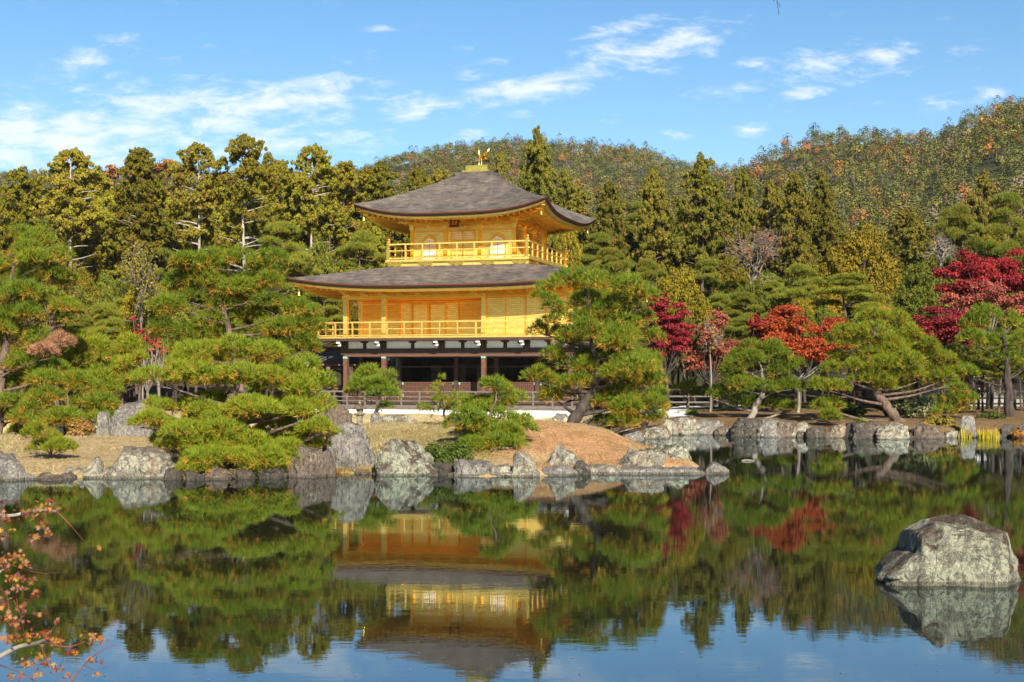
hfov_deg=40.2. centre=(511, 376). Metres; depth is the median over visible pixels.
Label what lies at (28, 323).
pine tree
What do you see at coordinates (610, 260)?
pine tree
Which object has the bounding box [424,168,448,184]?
cypress tree
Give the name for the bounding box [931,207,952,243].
pine tree
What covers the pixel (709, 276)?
pine tree
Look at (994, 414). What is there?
shrub
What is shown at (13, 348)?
broadleaf tree
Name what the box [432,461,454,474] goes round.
boulder
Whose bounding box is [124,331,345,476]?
pine tree
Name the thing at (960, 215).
pine tree
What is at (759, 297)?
broadleaf tree
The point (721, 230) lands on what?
cedar tree
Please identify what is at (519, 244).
arched window
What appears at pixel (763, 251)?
bare tree
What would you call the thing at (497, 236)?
arched window
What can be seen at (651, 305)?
broadleaf tree
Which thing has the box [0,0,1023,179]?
sky
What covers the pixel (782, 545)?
pond
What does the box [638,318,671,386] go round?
pine tree
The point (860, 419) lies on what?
shrub
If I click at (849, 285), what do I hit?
pine tree
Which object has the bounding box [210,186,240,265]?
cypress tree
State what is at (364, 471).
shore stone
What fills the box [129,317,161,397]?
maple tree
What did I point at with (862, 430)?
boulder
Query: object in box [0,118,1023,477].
ground
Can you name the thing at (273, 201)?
cypress tree
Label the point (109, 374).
pine tree
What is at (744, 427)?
boulder
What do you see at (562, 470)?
boulder
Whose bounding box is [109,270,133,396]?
broadleaf tree
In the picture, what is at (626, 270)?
broadleaf tree
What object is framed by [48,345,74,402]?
pine tree
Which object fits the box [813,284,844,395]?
broadleaf tree
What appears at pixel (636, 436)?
boulder
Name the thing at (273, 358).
broadleaf tree
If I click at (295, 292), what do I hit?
broadleaf tree
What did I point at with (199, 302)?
pine tree
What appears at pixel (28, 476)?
shore stone
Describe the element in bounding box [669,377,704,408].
pine tree
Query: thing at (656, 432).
boulder
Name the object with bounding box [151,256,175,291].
broadleaf tree
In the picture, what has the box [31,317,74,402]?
broadleaf tree
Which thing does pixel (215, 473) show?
boulder
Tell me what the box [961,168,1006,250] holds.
cedar tree
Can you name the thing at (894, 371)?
pine tree
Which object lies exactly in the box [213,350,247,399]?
broadleaf tree
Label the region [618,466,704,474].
boulder
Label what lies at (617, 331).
pine tree
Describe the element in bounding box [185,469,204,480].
boulder
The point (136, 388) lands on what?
pine tree
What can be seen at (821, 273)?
broadleaf tree
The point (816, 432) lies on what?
boulder
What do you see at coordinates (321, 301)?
pine tree
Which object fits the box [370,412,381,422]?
boulder
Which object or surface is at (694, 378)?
broadleaf tree
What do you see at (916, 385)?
broadleaf tree
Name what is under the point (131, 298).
broadleaf tree
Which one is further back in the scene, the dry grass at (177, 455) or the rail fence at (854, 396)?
the rail fence at (854, 396)
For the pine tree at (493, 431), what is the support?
on the ground at (726, 416)
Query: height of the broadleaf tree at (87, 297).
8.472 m
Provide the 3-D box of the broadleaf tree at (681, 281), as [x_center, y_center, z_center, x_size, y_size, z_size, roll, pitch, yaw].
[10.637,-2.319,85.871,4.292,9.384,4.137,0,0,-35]
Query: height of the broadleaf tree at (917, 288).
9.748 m
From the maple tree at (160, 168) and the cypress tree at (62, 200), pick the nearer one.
the cypress tree at (62, 200)
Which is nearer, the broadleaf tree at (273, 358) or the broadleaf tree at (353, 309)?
the broadleaf tree at (273, 358)
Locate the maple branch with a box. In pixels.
[0,497,115,681]
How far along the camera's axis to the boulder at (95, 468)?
34.13 m
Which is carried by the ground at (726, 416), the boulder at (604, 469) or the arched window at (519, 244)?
the boulder at (604, 469)
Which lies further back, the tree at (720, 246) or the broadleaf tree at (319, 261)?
the tree at (720, 246)
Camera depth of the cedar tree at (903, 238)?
151.67 m
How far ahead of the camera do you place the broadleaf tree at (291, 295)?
91.25 m
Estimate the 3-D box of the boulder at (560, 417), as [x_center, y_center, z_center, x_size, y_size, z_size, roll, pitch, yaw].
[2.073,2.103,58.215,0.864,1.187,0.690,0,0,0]
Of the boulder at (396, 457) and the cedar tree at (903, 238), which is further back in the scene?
the cedar tree at (903, 238)
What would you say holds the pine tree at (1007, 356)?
on the ground at (726, 416)
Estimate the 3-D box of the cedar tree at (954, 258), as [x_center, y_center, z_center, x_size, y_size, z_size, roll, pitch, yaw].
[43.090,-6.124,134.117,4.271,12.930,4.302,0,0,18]
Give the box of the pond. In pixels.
[0,431,1023,681]
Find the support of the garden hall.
on the ground at (726, 416)
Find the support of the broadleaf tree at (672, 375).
on the ground at (726, 416)
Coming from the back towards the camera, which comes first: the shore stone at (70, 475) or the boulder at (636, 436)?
the boulder at (636, 436)
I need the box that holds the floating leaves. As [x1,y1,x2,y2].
[4,472,1021,681]
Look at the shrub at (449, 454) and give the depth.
36.43 m
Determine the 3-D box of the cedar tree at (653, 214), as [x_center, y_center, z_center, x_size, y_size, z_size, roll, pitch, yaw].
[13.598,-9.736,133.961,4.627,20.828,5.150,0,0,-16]
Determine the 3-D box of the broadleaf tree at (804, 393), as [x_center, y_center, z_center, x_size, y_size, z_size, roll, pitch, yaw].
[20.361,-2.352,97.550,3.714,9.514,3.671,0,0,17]
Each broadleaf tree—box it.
[8,333,32,400]
[16,216,64,282]
[23,246,93,406]
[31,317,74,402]
[61,284,99,325]
[65,221,110,290]
[67,262,101,394]
[73,358,92,408]
[86,325,123,407]
[93,271,117,302]
[95,286,120,317]
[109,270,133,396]
[116,268,163,400]
[118,353,136,405]
[127,305,133,402]
[141,355,165,393]
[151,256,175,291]
[152,313,184,398]
[157,290,175,394]
[157,303,177,395]
[160,280,181,397]
[160,346,185,401]
[171,304,199,396]
[187,267,219,391]
[203,306,219,397]
[207,296,245,309]
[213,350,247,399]
[223,326,260,365]
[229,359,267,394]
[251,304,272,395]
[253,351,288,394]
[258,330,286,393]
[265,303,312,375]
[283,278,314,388]
[283,293,312,344]
[302,235,337,346]
[324,301,357,394]
[554,231,586,267]
[619,267,638,284]
[621,275,646,305]
[636,230,675,369]
[642,301,655,402]
[644,278,664,384]
[652,263,714,405]
[665,271,697,394]
[667,352,677,404]
[669,318,702,400]
[671,254,697,370]
[681,303,701,403]
[705,290,739,383]
[714,254,756,397]
[724,278,768,404]
[749,330,781,409]
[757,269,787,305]
[757,298,785,397]
[782,308,819,409]
[788,274,821,299]
[788,297,817,405]
[793,276,820,402]
[806,257,820,372]
[807,305,833,375]
[809,311,844,408]
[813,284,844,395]
[816,268,845,393]
[818,223,904,399]
[829,312,868,405]
[843,291,868,313]
[866,293,888,306]
[887,259,947,323]
[896,319,930,391]
[900,269,912,282]
[929,342,972,412]
[931,246,954,267]
[945,271,966,287]
[953,327,991,409]
[964,345,1002,410]
[973,234,1011,257]
[1009,329,1023,410]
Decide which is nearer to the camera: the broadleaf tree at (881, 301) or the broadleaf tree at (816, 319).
the broadleaf tree at (816, 319)
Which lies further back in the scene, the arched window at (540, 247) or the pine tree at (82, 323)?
the pine tree at (82, 323)
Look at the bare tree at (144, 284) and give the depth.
61.84 m
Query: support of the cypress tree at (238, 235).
on the ground at (726, 416)
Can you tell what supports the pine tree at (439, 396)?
on the ground at (726, 416)
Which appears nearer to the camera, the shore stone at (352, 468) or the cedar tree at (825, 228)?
the shore stone at (352, 468)
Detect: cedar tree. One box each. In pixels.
[493,151,512,181]
[510,124,564,263]
[552,169,589,243]
[553,180,600,266]
[585,178,630,268]
[622,231,641,273]
[626,166,676,302]
[635,207,682,260]
[670,151,734,374]
[670,212,678,236]
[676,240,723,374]
[677,206,716,263]
[715,216,729,253]
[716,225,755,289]
[719,208,736,225]
[723,166,759,272]
[750,206,782,368]
[754,229,790,292]
[769,172,818,284]
[780,244,820,276]
[803,169,843,372]
[815,232,869,373]
[834,213,845,232]
[852,221,875,239]
[864,233,894,261]
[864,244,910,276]
[883,208,933,244]
[891,214,938,277]
[893,214,938,276]
[943,245,971,267]
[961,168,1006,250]
[1003,215,1021,239]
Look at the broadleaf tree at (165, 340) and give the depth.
80.50 m
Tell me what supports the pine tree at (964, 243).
on the ground at (726, 416)
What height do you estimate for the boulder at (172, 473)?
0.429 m
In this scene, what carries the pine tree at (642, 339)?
on the ground at (726, 416)
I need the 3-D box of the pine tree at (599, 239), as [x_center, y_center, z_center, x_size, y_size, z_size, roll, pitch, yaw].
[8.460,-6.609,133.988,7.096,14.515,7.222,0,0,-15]
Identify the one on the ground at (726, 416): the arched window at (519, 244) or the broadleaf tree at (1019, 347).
the broadleaf tree at (1019, 347)
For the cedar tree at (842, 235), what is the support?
on the ground at (726, 416)
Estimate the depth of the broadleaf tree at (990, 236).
146.03 m
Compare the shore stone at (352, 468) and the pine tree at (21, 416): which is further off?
the pine tree at (21, 416)
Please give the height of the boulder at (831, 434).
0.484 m
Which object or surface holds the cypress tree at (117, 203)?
on the ground at (726, 416)
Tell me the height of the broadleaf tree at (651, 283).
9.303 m
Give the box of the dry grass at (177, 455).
[0,419,689,472]
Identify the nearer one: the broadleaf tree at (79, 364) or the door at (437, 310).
the broadleaf tree at (79, 364)
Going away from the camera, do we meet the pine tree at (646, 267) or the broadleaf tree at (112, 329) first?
the broadleaf tree at (112, 329)
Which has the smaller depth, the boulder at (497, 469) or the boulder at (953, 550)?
the boulder at (953, 550)
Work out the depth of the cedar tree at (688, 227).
152.66 m
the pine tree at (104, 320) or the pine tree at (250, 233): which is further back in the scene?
the pine tree at (250, 233)
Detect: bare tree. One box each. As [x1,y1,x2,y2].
[116,241,161,398]
[699,315,727,411]
[717,222,787,285]
[922,232,957,305]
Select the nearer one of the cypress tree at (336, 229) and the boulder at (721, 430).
the boulder at (721, 430)
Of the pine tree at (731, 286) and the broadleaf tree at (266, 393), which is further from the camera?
the pine tree at (731, 286)
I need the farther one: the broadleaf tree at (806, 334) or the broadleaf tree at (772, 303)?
the broadleaf tree at (772, 303)
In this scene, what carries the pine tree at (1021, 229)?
on the ground at (726, 416)
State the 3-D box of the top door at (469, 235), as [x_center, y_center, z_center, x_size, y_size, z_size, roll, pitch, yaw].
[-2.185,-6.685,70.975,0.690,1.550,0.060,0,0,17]
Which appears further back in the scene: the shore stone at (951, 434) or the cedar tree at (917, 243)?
the cedar tree at (917, 243)
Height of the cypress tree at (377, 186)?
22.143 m
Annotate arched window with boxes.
[421,234,437,258]
[489,232,505,257]
[517,233,522,256]
[538,240,541,257]
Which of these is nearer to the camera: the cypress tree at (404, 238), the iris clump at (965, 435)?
the iris clump at (965, 435)
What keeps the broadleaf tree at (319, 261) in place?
on the ground at (726, 416)
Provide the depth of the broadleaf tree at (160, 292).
97.08 m
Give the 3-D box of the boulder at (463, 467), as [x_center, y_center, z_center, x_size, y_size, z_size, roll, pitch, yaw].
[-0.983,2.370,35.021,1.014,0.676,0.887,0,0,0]
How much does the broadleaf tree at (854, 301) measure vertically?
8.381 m
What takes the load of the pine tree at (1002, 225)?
on the ground at (726, 416)
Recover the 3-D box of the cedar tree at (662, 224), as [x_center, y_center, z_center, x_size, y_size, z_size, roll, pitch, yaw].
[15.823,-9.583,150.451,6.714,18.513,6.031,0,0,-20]
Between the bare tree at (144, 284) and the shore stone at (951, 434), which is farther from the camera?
the bare tree at (144, 284)
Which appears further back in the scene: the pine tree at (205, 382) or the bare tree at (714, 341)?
the bare tree at (714, 341)
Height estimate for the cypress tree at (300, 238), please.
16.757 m
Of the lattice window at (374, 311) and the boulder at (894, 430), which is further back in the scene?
the lattice window at (374, 311)
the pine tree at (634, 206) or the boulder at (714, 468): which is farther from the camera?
the pine tree at (634, 206)
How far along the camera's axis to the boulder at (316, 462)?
34.49 m
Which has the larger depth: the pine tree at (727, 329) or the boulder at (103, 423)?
the pine tree at (727, 329)
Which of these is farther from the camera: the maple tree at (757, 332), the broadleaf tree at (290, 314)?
the broadleaf tree at (290, 314)
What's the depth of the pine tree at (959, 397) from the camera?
62.11 m
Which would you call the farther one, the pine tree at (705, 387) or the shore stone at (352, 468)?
the pine tree at (705, 387)
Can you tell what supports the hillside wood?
on the ground at (726, 416)
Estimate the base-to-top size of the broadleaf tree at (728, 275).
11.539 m
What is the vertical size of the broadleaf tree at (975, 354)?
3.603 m
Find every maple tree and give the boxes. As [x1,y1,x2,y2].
[89,164,119,235]
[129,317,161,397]
[142,158,173,196]
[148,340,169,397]
[638,292,695,410]
[667,307,741,411]
[742,303,851,412]
[747,313,769,411]
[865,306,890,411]
[908,305,986,397]
[929,248,1023,408]
[937,279,1023,408]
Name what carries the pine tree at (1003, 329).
on the ground at (726, 416)
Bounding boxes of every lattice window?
[364,305,398,318]
[460,304,480,318]
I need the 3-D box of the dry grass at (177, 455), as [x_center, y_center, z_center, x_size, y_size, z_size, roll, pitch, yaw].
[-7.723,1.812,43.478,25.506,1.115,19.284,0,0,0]
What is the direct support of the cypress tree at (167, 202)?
on the ground at (726, 416)
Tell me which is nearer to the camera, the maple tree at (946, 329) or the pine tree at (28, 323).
the maple tree at (946, 329)
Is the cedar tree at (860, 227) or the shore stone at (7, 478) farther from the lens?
the cedar tree at (860, 227)
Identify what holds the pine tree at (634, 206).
on the ground at (726, 416)
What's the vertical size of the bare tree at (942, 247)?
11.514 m
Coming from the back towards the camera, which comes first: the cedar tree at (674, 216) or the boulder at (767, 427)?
the cedar tree at (674, 216)
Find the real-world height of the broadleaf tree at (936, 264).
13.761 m
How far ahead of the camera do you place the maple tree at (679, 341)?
69.48 m
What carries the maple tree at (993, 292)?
on the ground at (726, 416)
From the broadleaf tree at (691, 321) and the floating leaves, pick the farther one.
the broadleaf tree at (691, 321)
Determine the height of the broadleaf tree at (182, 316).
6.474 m
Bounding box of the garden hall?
[897,346,1023,405]
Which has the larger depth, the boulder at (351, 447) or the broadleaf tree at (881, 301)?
the broadleaf tree at (881, 301)
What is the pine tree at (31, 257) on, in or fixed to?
on the ground at (726, 416)
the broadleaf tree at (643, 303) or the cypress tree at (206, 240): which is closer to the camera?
the broadleaf tree at (643, 303)
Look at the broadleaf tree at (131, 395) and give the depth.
93.08 m
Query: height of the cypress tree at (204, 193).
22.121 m
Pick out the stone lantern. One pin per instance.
(359, 408)
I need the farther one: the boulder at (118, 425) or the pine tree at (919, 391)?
the pine tree at (919, 391)
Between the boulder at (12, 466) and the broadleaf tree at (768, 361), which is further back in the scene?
the broadleaf tree at (768, 361)
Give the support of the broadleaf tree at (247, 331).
on the ground at (726, 416)
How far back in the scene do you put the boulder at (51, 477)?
33.47 m
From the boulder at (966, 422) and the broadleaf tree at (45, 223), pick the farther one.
the broadleaf tree at (45, 223)
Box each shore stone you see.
[3,477,13,480]
[25,473,36,479]
[38,472,51,476]
[61,473,77,477]
[348,466,357,471]
[354,469,370,473]
[497,472,514,476]
[678,465,696,468]
[680,429,693,434]
[796,431,804,437]
[944,430,960,437]
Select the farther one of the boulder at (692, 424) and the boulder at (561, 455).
the boulder at (692, 424)
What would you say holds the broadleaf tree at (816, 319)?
on the ground at (726, 416)
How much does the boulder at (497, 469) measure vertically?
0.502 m
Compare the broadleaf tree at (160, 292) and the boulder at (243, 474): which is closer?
the boulder at (243, 474)
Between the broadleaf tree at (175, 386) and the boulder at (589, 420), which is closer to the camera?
the boulder at (589, 420)
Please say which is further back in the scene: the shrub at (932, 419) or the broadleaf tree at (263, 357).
the broadleaf tree at (263, 357)
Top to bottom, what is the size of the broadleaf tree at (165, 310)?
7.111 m
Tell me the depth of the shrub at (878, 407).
63.99 m
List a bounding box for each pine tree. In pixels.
[0,221,87,433]
[3,365,122,434]
[11,326,151,409]
[13,296,52,383]
[19,420,80,457]
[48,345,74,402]
[59,315,93,360]
[71,302,132,409]
[107,298,132,402]
[109,324,167,400]
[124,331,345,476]
[138,208,183,290]
[142,244,331,415]
[168,284,216,392]
[190,360,217,389]
[228,209,262,272]
[237,179,263,244]
[240,220,322,395]
[298,293,351,346]
[333,229,386,392]
[341,362,403,413]
[414,372,466,422]
[440,373,539,452]
[520,263,671,435]
[575,231,629,272]
[589,259,618,279]
[593,246,637,278]
[610,321,657,382]
[620,201,644,261]
[635,258,667,396]
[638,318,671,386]
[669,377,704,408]
[674,229,690,362]
[693,258,721,370]
[695,293,740,404]
[695,381,729,408]
[698,315,744,407]
[703,336,807,417]
[715,291,764,399]
[720,280,748,390]
[729,314,764,395]
[757,279,783,396]
[760,263,827,401]
[805,271,905,404]
[805,305,965,424]
[865,306,896,396]
[908,342,940,395]
[922,305,960,392]
[925,381,982,418]
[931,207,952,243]
[932,226,974,263]
[938,203,986,283]
[954,301,1023,416]
[965,191,1023,294]
[977,343,1022,411]
[987,306,1022,407]
[1013,225,1023,249]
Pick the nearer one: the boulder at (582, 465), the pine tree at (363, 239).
the boulder at (582, 465)
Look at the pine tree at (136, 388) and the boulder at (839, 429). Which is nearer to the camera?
the boulder at (839, 429)
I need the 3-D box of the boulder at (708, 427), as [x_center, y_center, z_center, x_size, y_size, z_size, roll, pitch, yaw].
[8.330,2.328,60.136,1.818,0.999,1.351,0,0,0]
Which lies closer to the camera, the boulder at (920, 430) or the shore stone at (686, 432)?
the boulder at (920, 430)
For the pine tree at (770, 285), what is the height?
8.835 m
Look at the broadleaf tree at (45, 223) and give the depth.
112.02 m
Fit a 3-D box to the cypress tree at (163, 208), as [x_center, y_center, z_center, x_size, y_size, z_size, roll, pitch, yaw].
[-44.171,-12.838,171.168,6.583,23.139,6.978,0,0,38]
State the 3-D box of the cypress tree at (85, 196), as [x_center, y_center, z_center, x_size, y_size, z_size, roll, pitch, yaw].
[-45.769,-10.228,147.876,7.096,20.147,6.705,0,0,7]
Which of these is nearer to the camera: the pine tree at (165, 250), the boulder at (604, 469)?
the boulder at (604, 469)
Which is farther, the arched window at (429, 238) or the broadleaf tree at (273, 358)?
the broadleaf tree at (273, 358)
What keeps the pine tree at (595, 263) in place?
on the ground at (726, 416)
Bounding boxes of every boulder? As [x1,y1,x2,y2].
[0,451,25,480]
[36,474,63,480]
[64,467,72,472]
[76,465,84,471]
[82,456,104,477]
[96,411,110,435]
[102,446,174,478]
[110,399,165,436]
[161,467,183,479]
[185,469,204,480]
[205,467,229,479]
[231,469,254,478]
[255,467,286,478]
[285,445,337,477]
[319,404,352,425]
[322,421,374,468]
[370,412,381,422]
[374,438,437,475]
[382,414,418,422]
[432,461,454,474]
[453,458,492,476]
[489,463,511,475]
[512,450,536,476]
[542,465,578,475]
[547,445,580,465]
[552,413,568,421]
[575,460,590,474]
[583,418,617,432]
[589,464,620,474]
[618,449,663,466]
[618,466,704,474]
[622,428,643,441]
[644,424,668,438]
[646,443,691,460]
[661,419,678,434]
[673,417,699,434]
[695,419,723,434]
[704,462,729,473]
[713,426,731,434]
[730,417,761,436]
[756,418,780,436]
[776,420,793,436]
[792,421,811,436]
[805,426,825,437]
[825,431,837,437]
[829,424,845,437]
[843,421,883,438]
[874,514,1021,587]
[875,422,909,439]
[909,422,947,438]
[960,415,975,436]
[1000,424,1014,436]
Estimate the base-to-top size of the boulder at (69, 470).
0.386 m
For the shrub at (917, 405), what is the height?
1.408 m
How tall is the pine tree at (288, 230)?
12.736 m
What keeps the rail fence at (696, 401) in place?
on the ground at (726, 416)
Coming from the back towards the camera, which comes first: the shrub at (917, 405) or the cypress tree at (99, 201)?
the cypress tree at (99, 201)
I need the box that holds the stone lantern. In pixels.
[353,401,365,423]
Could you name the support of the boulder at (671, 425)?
on the ground at (726, 416)
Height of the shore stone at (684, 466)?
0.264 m
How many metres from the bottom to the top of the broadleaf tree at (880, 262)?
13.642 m
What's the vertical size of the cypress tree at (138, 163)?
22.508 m
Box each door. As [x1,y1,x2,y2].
[413,304,427,333]
[430,303,444,335]
[451,230,463,258]
[462,229,475,257]
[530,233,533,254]
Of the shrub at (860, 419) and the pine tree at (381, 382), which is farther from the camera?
the shrub at (860, 419)
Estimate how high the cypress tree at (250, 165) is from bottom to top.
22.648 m
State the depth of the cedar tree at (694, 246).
131.26 m
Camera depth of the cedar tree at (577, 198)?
139.52 m
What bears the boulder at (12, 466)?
on the ground at (726, 416)
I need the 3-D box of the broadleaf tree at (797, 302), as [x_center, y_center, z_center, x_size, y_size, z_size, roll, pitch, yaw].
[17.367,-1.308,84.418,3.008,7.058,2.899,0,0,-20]
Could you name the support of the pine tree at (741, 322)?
on the ground at (726, 416)
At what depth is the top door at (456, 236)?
71.14 m
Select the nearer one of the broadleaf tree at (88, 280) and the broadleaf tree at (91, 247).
the broadleaf tree at (88, 280)
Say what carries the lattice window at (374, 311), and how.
in the golden pavilion
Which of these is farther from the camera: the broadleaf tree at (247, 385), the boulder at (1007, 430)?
the broadleaf tree at (247, 385)
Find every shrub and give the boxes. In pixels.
[67,419,94,436]
[424,439,475,463]
[685,407,698,415]
[830,400,867,415]
[853,417,868,421]
[874,401,892,415]
[888,391,938,417]
[919,413,957,426]
[975,410,1006,418]
[1011,429,1023,437]
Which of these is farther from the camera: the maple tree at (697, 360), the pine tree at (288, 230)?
the pine tree at (288, 230)
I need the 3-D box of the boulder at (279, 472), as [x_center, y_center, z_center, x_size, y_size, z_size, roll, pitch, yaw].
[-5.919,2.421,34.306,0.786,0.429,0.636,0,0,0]
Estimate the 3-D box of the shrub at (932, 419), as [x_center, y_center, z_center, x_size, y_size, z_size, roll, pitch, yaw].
[17.675,1.946,58.529,1.607,0.838,1.459,0,0,-23]
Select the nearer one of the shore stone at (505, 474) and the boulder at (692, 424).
the shore stone at (505, 474)
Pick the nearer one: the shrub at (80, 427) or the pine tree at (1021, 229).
the shrub at (80, 427)
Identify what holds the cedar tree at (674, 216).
on the ground at (726, 416)
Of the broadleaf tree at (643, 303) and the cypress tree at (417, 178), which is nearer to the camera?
the broadleaf tree at (643, 303)
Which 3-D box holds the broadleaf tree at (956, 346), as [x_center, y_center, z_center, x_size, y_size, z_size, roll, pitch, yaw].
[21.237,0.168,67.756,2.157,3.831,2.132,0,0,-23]
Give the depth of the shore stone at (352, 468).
35.84 m
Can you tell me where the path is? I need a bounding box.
[640,405,740,417]
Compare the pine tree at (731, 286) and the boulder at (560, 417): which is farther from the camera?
the pine tree at (731, 286)
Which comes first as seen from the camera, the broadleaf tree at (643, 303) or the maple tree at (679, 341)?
the maple tree at (679, 341)
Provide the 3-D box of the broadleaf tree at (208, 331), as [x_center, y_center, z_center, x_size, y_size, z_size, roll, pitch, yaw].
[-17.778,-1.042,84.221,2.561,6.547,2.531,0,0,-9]
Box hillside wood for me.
[0,95,1023,246]
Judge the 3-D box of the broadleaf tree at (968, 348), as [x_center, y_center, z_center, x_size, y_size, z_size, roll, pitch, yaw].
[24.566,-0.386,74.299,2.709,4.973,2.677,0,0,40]
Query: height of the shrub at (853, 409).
0.941 m
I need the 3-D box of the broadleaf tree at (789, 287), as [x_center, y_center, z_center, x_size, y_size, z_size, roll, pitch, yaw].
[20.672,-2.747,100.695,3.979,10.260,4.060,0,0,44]
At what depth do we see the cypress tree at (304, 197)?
127.37 m
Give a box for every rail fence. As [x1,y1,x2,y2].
[656,389,751,407]
[821,388,888,407]
[941,390,1023,409]
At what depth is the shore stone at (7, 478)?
33.19 m
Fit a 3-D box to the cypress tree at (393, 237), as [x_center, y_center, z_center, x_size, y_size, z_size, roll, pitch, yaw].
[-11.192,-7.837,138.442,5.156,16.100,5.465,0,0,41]
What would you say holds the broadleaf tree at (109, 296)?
on the ground at (726, 416)
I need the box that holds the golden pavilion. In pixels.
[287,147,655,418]
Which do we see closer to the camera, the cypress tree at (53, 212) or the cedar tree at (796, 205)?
the cedar tree at (796, 205)
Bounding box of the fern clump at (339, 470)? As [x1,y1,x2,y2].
[336,466,373,472]
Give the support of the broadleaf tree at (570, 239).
on the ground at (726, 416)
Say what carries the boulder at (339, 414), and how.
on the ground at (726, 416)
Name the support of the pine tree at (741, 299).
on the ground at (726, 416)
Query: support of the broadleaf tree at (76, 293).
on the ground at (726, 416)
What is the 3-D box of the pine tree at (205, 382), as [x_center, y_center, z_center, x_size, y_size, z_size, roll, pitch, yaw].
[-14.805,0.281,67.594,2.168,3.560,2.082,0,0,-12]
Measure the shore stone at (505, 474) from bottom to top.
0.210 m
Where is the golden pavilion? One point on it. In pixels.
(455, 304)
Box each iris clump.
[958,426,974,437]
[977,427,999,438]
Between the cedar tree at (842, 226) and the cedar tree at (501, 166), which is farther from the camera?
the cedar tree at (842, 226)
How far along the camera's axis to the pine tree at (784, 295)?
85.49 m
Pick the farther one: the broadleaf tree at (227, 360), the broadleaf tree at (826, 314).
the broadleaf tree at (826, 314)
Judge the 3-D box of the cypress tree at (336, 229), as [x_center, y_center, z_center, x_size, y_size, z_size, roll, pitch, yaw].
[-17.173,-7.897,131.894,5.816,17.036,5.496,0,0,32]
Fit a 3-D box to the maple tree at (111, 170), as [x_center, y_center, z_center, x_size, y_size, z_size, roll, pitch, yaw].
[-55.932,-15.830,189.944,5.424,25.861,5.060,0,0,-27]
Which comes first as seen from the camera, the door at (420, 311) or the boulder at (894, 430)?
the boulder at (894, 430)
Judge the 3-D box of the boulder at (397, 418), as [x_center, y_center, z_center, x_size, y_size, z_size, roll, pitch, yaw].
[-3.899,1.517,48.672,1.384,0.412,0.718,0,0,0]
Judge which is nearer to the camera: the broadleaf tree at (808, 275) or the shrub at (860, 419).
the shrub at (860, 419)
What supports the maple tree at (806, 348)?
on the ground at (726, 416)
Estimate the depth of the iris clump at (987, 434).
55.95 m
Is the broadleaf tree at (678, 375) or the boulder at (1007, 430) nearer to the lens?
the boulder at (1007, 430)
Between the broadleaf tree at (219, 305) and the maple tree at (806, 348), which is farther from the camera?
the broadleaf tree at (219, 305)
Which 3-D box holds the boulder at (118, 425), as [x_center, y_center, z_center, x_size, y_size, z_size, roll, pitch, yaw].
[-12.621,1.843,47.375,1.765,2.198,1.542,0,0,0]
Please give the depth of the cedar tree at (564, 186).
169.69 m
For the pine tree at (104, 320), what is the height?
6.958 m
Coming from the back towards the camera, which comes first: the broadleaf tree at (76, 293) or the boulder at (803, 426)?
the broadleaf tree at (76, 293)
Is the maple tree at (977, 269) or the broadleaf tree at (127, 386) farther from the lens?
the maple tree at (977, 269)
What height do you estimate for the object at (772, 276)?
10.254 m
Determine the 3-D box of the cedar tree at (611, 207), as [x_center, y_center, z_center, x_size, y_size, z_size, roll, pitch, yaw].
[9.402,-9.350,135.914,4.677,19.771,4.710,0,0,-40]
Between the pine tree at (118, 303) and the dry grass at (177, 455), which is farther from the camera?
the pine tree at (118, 303)
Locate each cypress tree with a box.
[0,166,52,259]
[29,147,115,287]
[37,201,56,230]
[46,193,102,247]
[80,173,121,277]
[92,209,143,280]
[102,147,172,272]
[105,193,138,218]
[134,180,175,235]
[151,182,176,239]
[162,142,230,250]
[164,194,211,268]
[179,216,229,272]
[206,133,288,270]
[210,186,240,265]
[221,199,244,248]
[248,159,309,258]
[259,210,309,276]
[277,142,347,368]
[299,204,358,374]
[313,160,373,268]
[349,160,401,368]
[351,219,386,269]
[379,229,409,267]
[395,167,434,259]
[402,234,409,259]
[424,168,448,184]
[754,178,783,249]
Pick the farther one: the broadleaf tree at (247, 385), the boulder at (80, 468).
the broadleaf tree at (247, 385)
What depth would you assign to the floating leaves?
13.79 m
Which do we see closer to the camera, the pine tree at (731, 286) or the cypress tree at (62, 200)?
the pine tree at (731, 286)
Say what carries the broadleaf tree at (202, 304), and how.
on the ground at (726, 416)
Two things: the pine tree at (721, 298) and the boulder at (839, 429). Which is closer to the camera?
the boulder at (839, 429)
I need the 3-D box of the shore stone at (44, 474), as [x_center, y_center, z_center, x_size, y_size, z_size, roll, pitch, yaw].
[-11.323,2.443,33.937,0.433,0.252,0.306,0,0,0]
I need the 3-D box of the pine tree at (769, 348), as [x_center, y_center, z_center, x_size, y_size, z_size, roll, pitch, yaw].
[10.987,0.119,62.064,4.428,3.948,3.414,0,0,-17]
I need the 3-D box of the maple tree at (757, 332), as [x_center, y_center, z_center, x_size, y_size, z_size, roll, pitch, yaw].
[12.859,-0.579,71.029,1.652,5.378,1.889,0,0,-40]
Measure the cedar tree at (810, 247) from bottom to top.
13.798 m
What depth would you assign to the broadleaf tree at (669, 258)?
137.35 m
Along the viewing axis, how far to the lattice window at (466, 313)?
71.84 m
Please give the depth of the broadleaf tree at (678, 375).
107.06 m
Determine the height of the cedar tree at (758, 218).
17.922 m
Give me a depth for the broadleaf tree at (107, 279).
106.98 m
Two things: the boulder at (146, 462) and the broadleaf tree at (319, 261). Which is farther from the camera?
the broadleaf tree at (319, 261)

